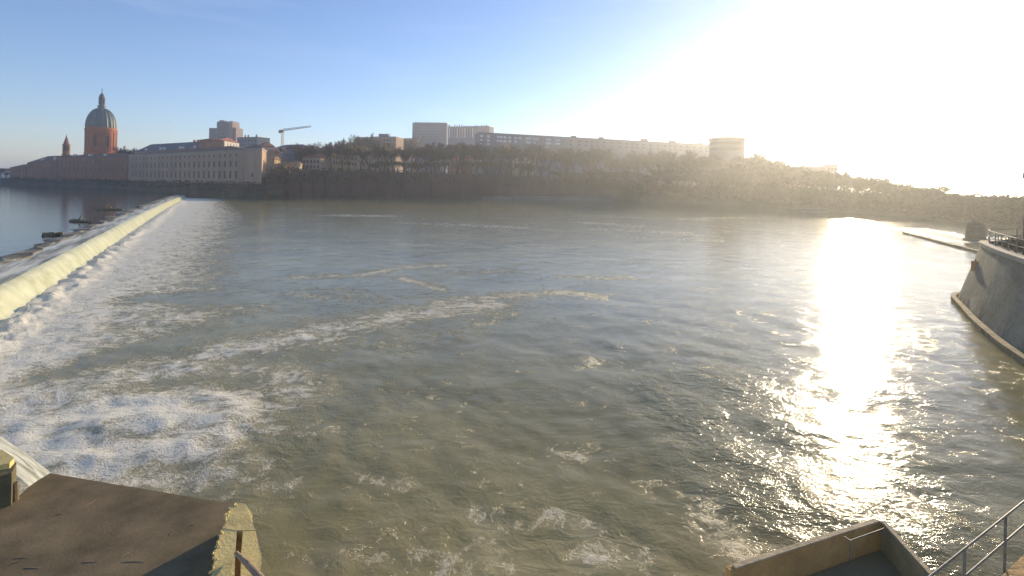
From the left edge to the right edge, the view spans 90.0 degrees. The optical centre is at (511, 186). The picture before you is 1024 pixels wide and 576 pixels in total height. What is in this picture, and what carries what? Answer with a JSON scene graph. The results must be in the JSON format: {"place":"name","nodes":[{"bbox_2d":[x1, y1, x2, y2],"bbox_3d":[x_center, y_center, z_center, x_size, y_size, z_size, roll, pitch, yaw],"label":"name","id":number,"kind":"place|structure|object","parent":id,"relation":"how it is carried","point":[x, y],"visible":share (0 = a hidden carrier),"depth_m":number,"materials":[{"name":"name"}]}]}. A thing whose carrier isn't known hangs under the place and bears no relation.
{"place":"outdoors","nodes":[
{"label":"outdoors","id":0,"kind":"place"},
{"bbox_2d":[0,185,178,256],"bbox_3d":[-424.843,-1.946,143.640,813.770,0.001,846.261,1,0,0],"label":"upstream water","id":1,"kind":"structure","parent":0,"point":[29,215],"depth_m":110.47,"materials":[{"name":"blue liquid"}]},
{"bbox_2d":[0,191,1023,575],"bbox_3d":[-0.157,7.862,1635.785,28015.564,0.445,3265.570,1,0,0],"label":"river water","id":2,"kind":"structure","parent":0,"point":[422,387],"depth_m":20.83,"materials":[{"name":"grey liquid"}]},
{"bbox_2d":[0,449,18,508],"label":"sluice pillar","id":3,"kind":"structure","parent":2,"relation":"in","point":[9,489],"depth_m":8.62,"materials":[{"name":"concrete"}]},
{"bbox_2d":[0,437,50,485],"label":"sluice chute","id":4,"kind":"object","parent":2,"relation":"on","point":[30,471],"visible":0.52,"depth_m":12.91,"materials":[{"name":"liquid"}]},
{"bbox_2d":[0,195,185,321],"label":"weir","id":5,"kind":"object","parent":2,"relation":"in","point":[35,271],"visible":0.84,"depth_m":44.71,"materials":[{"name":"liquid"}]},
{"bbox_2d":[0,473,230,575],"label":"concrete slab","id":6,"kind":"structure","parent":2,"relation":"in","point":[114,523],"depth_m":7.99,"materials":[{"name":"grey concrete"}]},
{"bbox_2d":[208,503,260,575],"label":"wall end","id":7,"kind":"structure","parent":2,"relation":"in","point":[238,532],"depth_m":7.27,"materials":[{"name":"concrete"}]},
{"bbox_2d":[234,551,263,575],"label":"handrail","id":8,"kind":"object","parent":7,"relation":"on","point":[251,568],"visible":1,"depth_m":6.56,"materials":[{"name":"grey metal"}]},
{"bbox_2d":[260,190,283,198],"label":"landing steps","id":9,"kind":"structure","parent":2,"relation":"in","point":[275,194],"depth_m":234.59,"materials":[{"name":"concrete"}]},
{"bbox_2d":[482,195,512,198],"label":"pontoon","id":10,"kind":"object","parent":2,"relation":"on","point":[496,197],"visible":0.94,"depth_m":322.47,"materials":[{"name":"concrete"}]},
{"bbox_2d":[515,193,612,200],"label":"pontoon","id":11,"kind":"object","parent":2,"relation":"on","point":[564,197],"visible":0.98,"depth_m":328.51,"materials":[{"name":"concrete"}]},
{"bbox_2d":[801,206,826,212],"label":"pontoon","id":12,"kind":"object","parent":2,"relation":"on","point":[804,210],"visible":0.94,"depth_m":200.54,"materials":[{"name":"concrete"}]},
{"bbox_2d":[725,518,935,575],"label":"concrete basin","id":13,"kind":"object","parent":2,"relation":"in","point":[827,554],"visible":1,"depth_m":10.28,"materials":[{"name":"concrete"}]},
{"bbox_2d":[844,528,883,560],"bbox_3d":[7.209,7.281,10.475,1.038,0.430,0.140,1,0,-22],"label":"handrail","id":14,"kind":"object","parent":13,"relation":"attached to","point":[850,540],"visible":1,"depth_m":10.36,"materials":[{"name":"grey metal"}]},
{"bbox_2d":[902,232,977,252],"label":"stone sill","id":15,"kind":"structure","parent":2,"relation":"in","point":[952,245],"depth_m":83.71,"materials":[{"name":"stone"}]},
{"bbox_2d":[962,221,987,241],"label":"bridge pier","id":16,"kind":"structure","parent":2,"relation":"in","point":[975,231],"depth_m":89.85,"materials":[{"name":"concrete"}]},
{"bbox_2d":[951,239,1023,363],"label":"stone bastion","id":17,"kind":"object","parent":2,"relation":"in","point":[988,300],"visible":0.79,"depth_m":30.65,"materials":[{"name":"grey stone"}]},
{"bbox_2d":[988,229,1023,252],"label":"bastion railing","id":18,"kind":"object","parent":17,"relation":"on","point":[989,237],"visible":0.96,"depth_m":34.27,"materials":[{"name":"grey metal"}]},
{"bbox_2d":[0,0,1023,196],"label":"sky","id":19,"kind":"structure","parent":0,"point":[921,93],"materials":[{"name":"blue"}]},
{"bbox_2d":[565,180,1022,227],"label":"river bank","id":20,"kind":"structure","parent":0,"point":[590,190],"depth_m":310.51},
{"bbox_2d":[555,171,1023,227],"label":"bank scrub","id":21,"kind":"object","parent":20,"relation":"on","point":[1010,209],"visible":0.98,"depth_m":195.04,"materials":[{"name":"green plant"}]},
{"bbox_2d":[929,500,1023,575],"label":"railing","id":22,"kind":"object","parent":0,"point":[1016,568],"visible":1,"depth_m":8.84,"materials":[{"name":"grey metal"}]},
{"bbox_3d":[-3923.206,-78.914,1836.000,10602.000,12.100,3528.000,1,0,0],"label":"ground","id":23,"kind":"structure","parent":0,"visible":0},
{"bbox_2d":[10,164,26,177],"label":"gatehouse","id":24,"kind":"object","parent":23,"relation":"on","point":[19,171],"visible":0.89,"depth_m":407.27,"materials":[{"name":"brick"}]},
{"bbox_2d":[27,155,72,178],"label":"chapel range","id":25,"kind":"structure","parent":23,"relation":"on","point":[45,167],"depth_m":386.59,"materials":[{"name":"brick"}]},
{"bbox_2d":[61,134,70,155],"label":"bell tower","id":26,"kind":"structure","parent":25,"relation":"on","point":[65,148],"depth_m":390.56,"materials":[{"name":"brick"}]},
{"bbox_2d":[58,154,130,180],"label":"brick wing","id":27,"kind":"structure","parent":23,"relation":"on","point":[98,166],"depth_m":350.66,"materials":[{"name":"brick"}]},
{"bbox_2d":[83,89,117,154],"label":"domed church","id":28,"kind":"structure","parent":23,"relation":"on","point":[100,133],"depth_m":378.40,"materials":[{"name":"brick"}]},
{"bbox_2d":[0,178,265,198],"bbox_3d":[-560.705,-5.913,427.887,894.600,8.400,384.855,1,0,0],"label":"quay wall","id":29,"kind":"structure","parent":23,"relation":"on","point":[227,192],"depth_m":269.17,"materials":[{"name":"stone"}]},
{"bbox_2d":[6,176,271,191],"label":"quay weeds","id":30,"kind":"object","parent":23,"relation":"on","point":[187,185],"visible":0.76,"depth_m":273.79,"materials":[{"name":"green plant"}]},
{"bbox_2d":[134,139,200,153],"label":"slate roofed hall","id":31,"kind":"structure","parent":23,"relation":"on","point":[166,146],"depth_m":373.28,"materials":[{"name":"grey paint"}]},
{"bbox_2d":[128,146,274,183],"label":"hospital wing","id":32,"kind":"structure","parent":23,"relation":"on","point":[222,164],"depth_m":282.67,"materials":[{"name":"beige stone"}]},
{"bbox_2d":[199,138,223,147],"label":"brick house","id":33,"kind":"structure","parent":23,"relation":"on","point":[211,142],"depth_m":341.67,"materials":[{"name":"brick"}]},
{"bbox_2d":[209,120,242,141],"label":"tower block","id":34,"kind":"structure","parent":23,"relation":"on","point":[232,130],"depth_m":620.00,"materials":[{"name":"grey concrete"}]},
{"bbox_2d":[219,137,238,146],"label":"white house","id":35,"kind":"structure","parent":23,"relation":"on","point":[228,141],"depth_m":359.78,"materials":[{"name":"white paint"}]},
{"bbox_2d":[237,135,269,147],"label":"apartment block","id":36,"kind":"structure","parent":23,"relation":"on","point":[245,142],"depth_m":475.27,"materials":[{"name":"grey concrete"}]},
{"bbox_2d":[244,144,266,183],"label":"corner pavilion","id":37,"kind":"structure","parent":23,"relation":"on","point":[255,163],"depth_m":245.23,"materials":[{"name":"grey paint"}]},
{"bbox_2d":[259,142,274,149],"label":"gabled house","id":38,"kind":"structure","parent":23,"relation":"on","point":[267,145],"depth_m":334.31,"materials":[{"name":"pink concrete"}]},
{"bbox_2d":[274,156,286,169],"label":"ochre annex","id":39,"kind":"object","parent":23,"relation":"on","point":[279,163],"visible":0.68,"depth_m":280.31,"materials":[{"name":"paint"}]},
{"bbox_2d":[283,149,301,161],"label":"grey house","id":40,"kind":"structure","parent":23,"relation":"on","point":[288,155],"depth_m":325.14,"materials":[{"name":"paint"}]},
{"bbox_2d":[287,161,302,169],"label":"yellow shed","id":41,"kind":"structure","parent":23,"relation":"on","point":[294,164],"depth_m":277.77,"materials":[{"name":"ceramic"}]},
{"bbox_2d":[291,144,309,162],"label":"tree","id":42,"kind":"object","parent":23,"relation":"on","point":[299,151],"visible":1,"depth_m":316.82,"materials":[{"name":"green plant"}]},
{"bbox_2d":[299,142,320,155],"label":"tree","id":43,"kind":"object","parent":23,"relation":"on","point":[310,148],"visible":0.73,"depth_m":320.72,"materials":[{"name":"green plant"}]},
{"bbox_2d":[301,154,330,169],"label":"house","id":44,"kind":"structure","parent":23,"relation":"on","point":[315,161],"depth_m":316.68,"materials":[{"name":"grey paint"}]},
{"bbox_2d":[329,142,350,169],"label":"tree","id":45,"kind":"object","parent":23,"relation":"on","point":[339,148],"visible":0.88,"depth_m":320.62,"materials":[{"name":"green plant"}]},
{"bbox_2d":[330,142,357,170],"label":"ochre house","id":46,"kind":"structure","parent":23,"relation":"on","point":[335,162],"depth_m":331.32,"materials":[{"name":"stone"}]},
{"bbox_2d":[347,145,374,168],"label":"tree","id":47,"kind":"object","parent":23,"relation":"on","point":[361,153],"visible":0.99,"depth_m":297.60,"materials":[{"name":"green plant"}]},
{"bbox_2d":[352,133,381,169],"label":"tree","id":48,"kind":"object","parent":23,"relation":"on","point":[371,141],"visible":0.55,"depth_m":422.32,"materials":[{"name":"green plant"}]},
{"bbox_2d":[356,137,381,171],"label":"striped block","id":49,"kind":"structure","parent":23,"relation":"on","point":[368,159],"depth_m":453.25,"materials":[{"name":"grey paint"}]},
{"bbox_2d":[373,146,384,168],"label":"tree","id":50,"kind":"object","parent":23,"relation":"on","point":[378,155],"visible":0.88,"depth_m":323.19,"materials":[{"name":"green plant"}]},
{"bbox_2d":[377,134,403,171],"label":"terrace block","id":51,"kind":"structure","parent":23,"relation":"on","point":[395,142],"depth_m":467.58,"materials":[{"name":"grey paint"}]},
{"bbox_2d":[384,145,400,169],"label":"tree","id":52,"kind":"object","parent":23,"relation":"on","point":[388,152],"visible":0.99,"depth_m":308.95,"materials":[{"name":"green plant"}]},
{"bbox_2d":[399,148,413,171],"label":"tree","id":53,"kind":"object","parent":23,"relation":"on","point":[407,154],"visible":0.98,"depth_m":327.19,"materials":[{"name":"green plant"}]},
{"bbox_2d":[403,134,420,170],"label":"tree","id":54,"kind":"object","parent":23,"relation":"on","point":[407,147],"visible":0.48,"depth_m":513.65,"materials":[{"name":"green plant"}]},
{"bbox_2d":[266,169,564,198],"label":"embankment wall","id":55,"kind":"structure","parent":23,"relation":"on","point":[406,188],"depth_m":301.96,"materials":[{"name":"stone"}]},
{"bbox_2d":[260,167,567,190],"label":"hanging ivy","id":56,"kind":"object","parent":55,"relation":"attached to","point":[339,169],"visible":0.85,"depth_m":285.99,"materials":[{"name":"green plant"}]},
{"bbox_2d":[412,148,426,169],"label":"tree","id":57,"kind":"object","parent":23,"relation":"on","point":[418,155],"visible":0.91,"depth_m":328.38,"materials":[{"name":"green plant"}]},
{"bbox_2d":[414,148,439,172],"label":"house","id":58,"kind":"structure","parent":23,"relation":"on","point":[423,168],"depth_m":418.58,"materials":[{"name":"beige concrete"}]},
{"bbox_2d":[418,150,437,172],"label":"tree","id":59,"kind":"object","parent":23,"relation":"on","point":[430,156],"visible":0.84,"depth_m":335.06,"materials":[{"name":"green plant"}]},
{"bbox_2d":[412,122,448,172],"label":"slab block","id":60,"kind":"structure","parent":23,"relation":"on","point":[430,132],"depth_m":717.86,"materials":[{"name":"grey concrete"}]},
{"bbox_2d":[424,142,444,172],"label":"tree","id":61,"kind":"object","parent":23,"relation":"on","point":[431,150],"visible":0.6,"depth_m":345.81,"materials":[{"name":"green plant"}]},
{"bbox_2d":[437,145,458,173],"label":"tree","id":62,"kind":"object","parent":23,"relation":"on","point":[449,151],"visible":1,"depth_m":332.93,"materials":[{"name":"green plant"}]},
{"bbox_2d":[450,155,471,173],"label":"house","id":63,"kind":"structure","parent":23,"relation":"on","point":[454,160],"depth_m":413.24,"materials":[{"name":"beige brick"}]},
{"bbox_2d":[451,143,471,173],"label":"tree","id":64,"kind":"object","parent":23,"relation":"on","point":[462,152],"visible":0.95,"depth_m":344.20,"materials":[{"name":"green plant"}]},
{"bbox_2d":[447,124,493,173],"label":"ribbed block","id":65,"kind":"structure","parent":23,"relation":"on","point":[461,133],"depth_m":671.31,"materials":[{"name":"grey concrete"}]},
{"bbox_2d":[469,140,486,173],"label":"tree","id":66,"kind":"object","parent":23,"relation":"on","point":[477,148],"visible":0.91,"depth_m":352.08,"materials":[{"name":"green plant"}]},
{"bbox_2d":[472,143,499,171],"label":"tree","id":67,"kind":"object","parent":23,"relation":"on","point":[487,151],"visible":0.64,"depth_m":358.16,"materials":[{"name":"green plant"}]},
{"bbox_2d":[492,143,511,174],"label":"tree","id":68,"kind":"object","parent":23,"relation":"on","point":[503,151],"visible":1,"depth_m":352.52,"materials":[{"name":"green plant"}]},
{"bbox_2d":[499,146,518,173],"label":"tree","id":69,"kind":"object","parent":23,"relation":"on","point":[513,154],"visible":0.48,"depth_m":367.10,"materials":[{"name":"green plant"}]},
{"bbox_2d":[512,156,535,176],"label":"house","id":70,"kind":"structure","parent":23,"relation":"on","point":[516,171],"depth_m":443.75,"materials":[{"name":"ceramic"}]},
{"bbox_2d":[516,148,542,176],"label":"tree","id":71,"kind":"object","parent":23,"relation":"on","point":[519,151],"visible":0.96,"depth_m":370.37,"materials":[{"name":"brown plant"}]},
{"bbox_2d":[523,142,547,176],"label":"tree","id":72,"kind":"object","parent":23,"relation":"on","point":[535,147],"visible":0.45,"depth_m":383.88,"materials":[{"name":"brown plant"}]},
{"bbox_2d":[536,144,558,177],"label":"tree","id":73,"kind":"object","parent":23,"relation":"on","point":[548,151],"visible":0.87,"depth_m":381.36,"materials":[{"name":"brown plant"}]},
{"bbox_2d":[553,148,584,171],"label":"tree","id":74,"kind":"object","parent":23,"relation":"on","point":[568,155],"visible":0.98,"depth_m":362.27,"materials":[{"name":"brown plant"}]},
{"bbox_2d":[576,157,597,175],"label":"tree","id":75,"kind":"object","parent":23,"relation":"on","point":[578,162],"visible":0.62,"depth_m":371.81,"materials":[{"name":"brown plant"}]},
{"bbox_2d":[475,132,708,186],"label":"long apartment block","id":76,"kind":"structure","parent":23,"relation":"on","point":[621,148],"depth_m":484.06,"materials":[{"name":"grey concrete"}]},
{"bbox_2d":[580,147,613,176],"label":"tree","id":77,"kind":"object","parent":23,"relation":"on","point":[595,154],"visible":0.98,"depth_m":361.50,"materials":[{"name":"brown plant"}]},
{"bbox_2d":[603,157,624,172],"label":"tree","id":78,"kind":"object","parent":23,"relation":"on","point":[616,164],"visible":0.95,"depth_m":362.49,"materials":[{"name":"brown plant"}]},
{"bbox_2d":[622,153,644,182],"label":"tree","id":79,"kind":"object","parent":23,"relation":"on","point":[632,161],"visible":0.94,"depth_m":360.63,"materials":[{"name":"brown plant"}]},
{"bbox_2d":[629,171,654,181],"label":"tree","id":80,"kind":"object","parent":23,"relation":"on","point":[638,174],"visible":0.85,"depth_m":340.11,"materials":[{"name":"brown plant"}]},
{"bbox_2d":[637,152,659,174],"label":"tree","id":81,"kind":"object","parent":23,"relation":"on","point":[643,166],"visible":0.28,"depth_m":365.88,"materials":[{"name":"brown plant"}]},
{"bbox_2d":[641,156,671,176],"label":"tree","id":82,"kind":"object","parent":23,"relation":"on","point":[647,161],"visible":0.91,"depth_m":347.47,"materials":[{"name":"brown plant"}]},
{"bbox_2d":[648,169,668,184],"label":"tree","id":83,"kind":"object","parent":23,"relation":"on","point":[661,174],"visible":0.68,"depth_m":331.32,"materials":[{"name":"brown plant"}]},
{"bbox_2d":[655,149,686,185],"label":"tree","id":84,"kind":"object","parent":23,"relation":"on","point":[662,156],"visible":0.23,"depth_m":357.58,"materials":[{"name":"brown plant"}]},
{"bbox_2d":[657,167,694,184],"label":"tree","id":85,"kind":"object","parent":23,"relation":"on","point":[669,173],"visible":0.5,"depth_m":324.14,"materials":[{"name":"brown plant"}]},
{"bbox_2d":[664,150,702,185],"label":"tree","id":86,"kind":"object","parent":23,"relation":"on","point":[688,159],"visible":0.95,"depth_m":333.14,"materials":[{"name":"brown plant"}]},
{"bbox_2d":[674,167,703,187],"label":"tree","id":87,"kind":"object","parent":23,"relation":"on","point":[696,172],"visible":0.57,"depth_m":316.27,"materials":[{"name":"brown plant"}]},
{"bbox_2d":[683,173,704,188],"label":"tree","id":88,"kind":"object","parent":23,"relation":"on","point":[691,178],"visible":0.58,"depth_m":317.25,"materials":[{"name":"brown plant"}]},
{"bbox_2d":[694,153,724,185],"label":"tree","id":89,"kind":"object","parent":23,"relation":"on","point":[699,163],"visible":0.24,"depth_m":334.21,"materials":[{"name":"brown plant"}]},
{"bbox_2d":[700,153,724,184],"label":"tree","id":90,"kind":"object","parent":23,"relation":"on","point":[707,160],"visible":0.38,"depth_m":331.59,"materials":[{"name":"brown plant"}]},
{"bbox_2d":[701,158,734,186],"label":"tree","id":91,"kind":"object","parent":23,"relation":"on","point":[716,164],"visible":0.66,"depth_m":322.44,"materials":[{"name":"brown plant"}]},
{"bbox_2d":[701,166,741,186],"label":"tree","id":92,"kind":"object","parent":23,"relation":"on","point":[710,174],"visible":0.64,"depth_m":302.50,"materials":[{"name":"brown plant"}]},
{"bbox_2d":[708,137,745,189],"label":"round building","id":93,"kind":"structure","parent":23,"relation":"on","point":[729,147],"depth_m":361.58,"materials":[{"name":"grey concrete"}]},
{"bbox_2d":[723,160,763,178],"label":"tree","id":94,"kind":"object","parent":23,"relation":"on","point":[744,167],"visible":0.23,"depth_m":307.00,"materials":[{"name":"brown plant"}]},
{"bbox_2d":[729,152,769,183],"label":"tree","id":95,"kind":"object","parent":23,"relation":"on","point":[758,157],"visible":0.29,"depth_m":313.69,"materials":[{"name":"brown plant"}]},
{"bbox_2d":[763,173,787,184],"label":"tree","id":96,"kind":"object","parent":23,"relation":"on","point":[770,178],"visible":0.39,"depth_m":273.64,"materials":[{"name":"brown plant"}]},
{"bbox_2d":[753,162,808,184],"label":"tree","id":97,"kind":"object","parent":23,"relation":"on","point":[764,167],"visible":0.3,"depth_m":285.19,"materials":[{"name":"brown plant"}]},
{"bbox_2d":[770,165,808,187],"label":"tree","id":98,"kind":"object","parent":23,"relation":"on","point":[784,170],"visible":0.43,"depth_m":256.45,"materials":[{"name":"brown plant"}]},
{"bbox_2d":[766,166,827,189],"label":"hazy terrace","id":99,"kind":"structure","parent":23,"relation":"on","point":[822,168],"depth_m":315.91,"materials":[{"name":"grey paint"}]},
{"bbox_2d":[785,171,810,187],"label":"tree","id":100,"kind":"object","parent":23,"relation":"on","point":[799,180],"visible":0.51,"depth_m":247.19,"materials":[{"name":"brown plant"}]},
{"bbox_2d":[801,171,826,189],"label":"tree","id":101,"kind":"object","parent":23,"relation":"on","point":[812,182],"visible":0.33,"depth_m":240.24,"materials":[{"name":"brown plant"}]},
{"bbox_2d":[810,170,839,189],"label":"tree","id":102,"kind":"object","parent":23,"relation":"on","point":[817,174],"visible":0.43,"depth_m":229.91,"materials":[{"name":"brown plant"}]},
{"bbox_2d":[822,165,837,188],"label":"hazy tower","id":103,"kind":"structure","parent":23,"relation":"on","point":[832,169],"depth_m":329.06,"materials":[{"name":"grey concrete"}]},
{"bbox_2d":[816,173,848,189],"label":"tree","id":104,"kind":"object","parent":23,"relation":"on","point":[828,179],"visible":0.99,"depth_m":222.76,"materials":[{"name":"brown plant"}]},
{"bbox_2d":[834,172,855,188],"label":"tree","id":105,"kind":"object","parent":23,"relation":"on","point":[846,180],"visible":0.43,"depth_m":228.66,"materials":[{"name":"brown plant"}]},
{"bbox_2d":[853,176,884,190],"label":"tree","id":106,"kind":"object","parent":23,"relation":"on","point":[858,184],"visible":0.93,"depth_m":205.47,"materials":[{"name":"brown plant"}]},
{"bbox_2d":[874,183,903,193],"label":"tree","id":107,"kind":"object","parent":23,"relation":"on","point":[893,186],"visible":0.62,"depth_m":198.36,"materials":[{"name":"plant"}]},
{"bbox_2d":[920,185,951,194],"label":"tree","id":108,"kind":"object","parent":23,"relation":"on","point":[944,188],"visible":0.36,"depth_m":183.39,"materials":[{"name":"plant"}]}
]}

